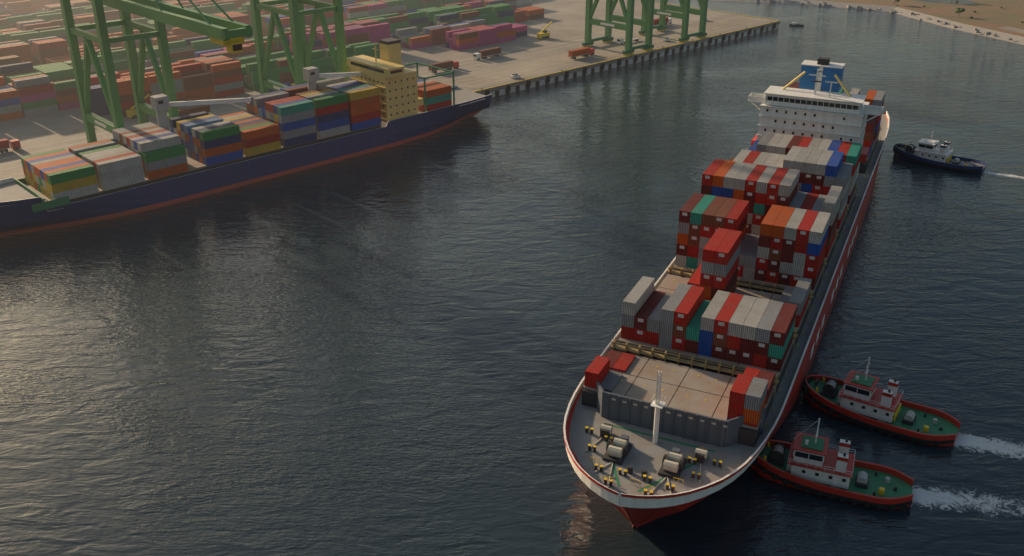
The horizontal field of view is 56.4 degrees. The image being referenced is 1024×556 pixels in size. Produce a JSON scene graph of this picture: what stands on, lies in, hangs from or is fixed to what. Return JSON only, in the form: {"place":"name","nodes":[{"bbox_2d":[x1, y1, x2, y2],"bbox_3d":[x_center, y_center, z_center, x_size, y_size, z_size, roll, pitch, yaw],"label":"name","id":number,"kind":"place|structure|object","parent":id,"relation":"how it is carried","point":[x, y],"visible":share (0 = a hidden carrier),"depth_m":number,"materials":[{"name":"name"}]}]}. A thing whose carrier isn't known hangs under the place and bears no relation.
{"place":"outdoors","nodes":[
{"label":"outdoors","id":0,"kind":"place"},
{"bbox_2d":[0,0,779,179],"bbox_3d":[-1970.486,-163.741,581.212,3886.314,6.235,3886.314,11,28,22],"label":"quay ground","id":1,"kind":"structure","parent":0,"point":[63,128],"depth_m":448.84,"materials":[{"name":"concrete"}]},
{"bbox_2d":[60,0,252,142],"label":"gantry crane","id":2,"kind":"object","parent":1,"relation":"on","point":[229,33],"visible":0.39,"depth_m":295.68,"materials":[{"name":"metal"}]},
{"bbox_2d":[0,0,543,121],"bbox_3d":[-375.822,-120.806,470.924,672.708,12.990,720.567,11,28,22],"label":"container stacks","id":3,"kind":"object","parent":1,"relation":"on","point":[37,77],"visible":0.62,"depth_m":437.52,"materials":[{"name":"paint"}]},
{"bbox_2d":[250,0,347,93],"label":"gantry crane","id":4,"kind":"object","parent":1,"relation":"on","point":[296,12],"visible":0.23,"depth_m":343.95,"materials":[{"name":"metal"}]},
{"bbox_2d":[0,18,707,152],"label":"trucks","id":5,"kind":"object","parent":1,"relation":"on","point":[132,114],"visible":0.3,"depth_m":443.85,"materials":[{"name":"metal"}]},
{"bbox_2d":[0,17,668,148],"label":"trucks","id":6,"kind":"object","parent":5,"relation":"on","point":[4,143],"visible":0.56,"depth_m":423.88,"materials":[{"name":"paint"}]},
{"bbox_2d":[1,10,770,178],"bbox_3d":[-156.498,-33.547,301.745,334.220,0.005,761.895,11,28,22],"label":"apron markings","id":7,"kind":"object","parent":1,"relation":"on","point":[488,71],"visible":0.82,"depth_m":443.03,"materials":[{"name":"paint"}]},
{"bbox_2d":[582,0,654,55],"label":"gantry crane","id":8,"kind":"object","parent":1,"relation":"on","point":[627,18],"visible":0.98,"depth_m":461.67,"materials":[{"name":"metal"}]},
{"bbox_2d":[638,0,707,42],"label":"gantry crane","id":9,"kind":"object","parent":1,"relation":"on","point":[684,8],"visible":0.94,"depth_m":487.66,"materials":[{"name":"metal"}]},
{"bbox_2d":[0,0,1023,555],"bbox_3d":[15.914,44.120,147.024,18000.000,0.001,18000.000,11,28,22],"label":"water","id":10,"kind":"structure","parent":0,"point":[394,350],"depth_m":215.66,"materials":[{"name":"grey liquid"}]},
{"bbox_2d":[0,38,491,235],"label":"container ship","id":11,"kind":"object","parent":10,"relation":"on","point":[25,207],"visible":0.63,"depth_m":306.89},
{"bbox_2d":[20,77,451,199],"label":"shipping containers","id":12,"kind":"object","parent":11,"relation":"on","point":[266,122],"visible":0.98,"depth_m":296.04,"materials":[{"name":"multicoloured metal"}]},
{"bbox_2d":[563,57,889,528],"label":"container ship","id":13,"kind":"object","parent":10,"relation":"on","point":[655,433],"visible":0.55,"depth_m":165.62},
{"bbox_2d":[584,82,885,426],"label":"shipping containers","id":14,"kind":"object","parent":13,"relation":"on","point":[769,207],"visible":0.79,"depth_m":199.34,"materials":[{"name":"red metal"}]},
{"bbox_2d":[789,22,803,26],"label":"boat","id":15,"kind":"object","parent":10,"relation":"on","point":[795,24],"visible":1,"depth_m":541.89,"materials":[{"name":"metal"}]},
{"bbox_2d":[750,418,913,510],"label":"tugboat","id":16,"kind":"object","parent":10,"relation":"on","point":[807,463],"visible":0.8,"depth_m":162.85,"materials":[{"name":"metal"}]},
{"bbox_2d":[802,357,960,445],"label":"tugboat","id":17,"kind":"object","parent":10,"relation":"in","point":[859,399],"visible":1,"depth_m":181.21,"materials":[{"name":"metal"}]},
{"bbox_2d":[893,127,985,173],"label":"tugboat","id":18,"kind":"object","parent":10,"relation":"in","point":[927,152],"visible":1,"depth_m":319.18,"materials":[{"name":"metal"}]},
{"bbox_2d":[912,171,1023,514],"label":"wake foam","id":19,"kind":"object","parent":10,"relation":"on","point":[924,497],"depth_m":162.88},
{"bbox_2d":[715,0,1023,44],"bbox_3d":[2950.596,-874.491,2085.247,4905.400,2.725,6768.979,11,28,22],"label":"bank ground","id":20,"kind":"structure","parent":0,"point":[1004,23],"depth_m":572.80,"materials":[{"name":"beige sand"}]},
{"bbox_2d":[757,0,1011,39],"bbox_3d":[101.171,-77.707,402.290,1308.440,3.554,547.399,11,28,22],"label":"shore rocks","id":21,"kind":"object","parent":20,"relation":"on","point":[893,11],"visible":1,"depth_m":583.49,"materials":[{"name":"stone"}]},
{"bbox_2d":[894,0,1023,22],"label":"scrub bushes","id":22,"kind":"object","parent":20,"relation":"on","point":[959,10],"visible":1,"depth_m":555.84,"materials":[{"name":"green plant"}]},
{"bbox_2d":[917,0,975,4],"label":"pond water","id":23,"kind":"structure","parent":0,"point":[963,2],"depth_m":605.08,"materials":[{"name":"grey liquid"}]}
]}

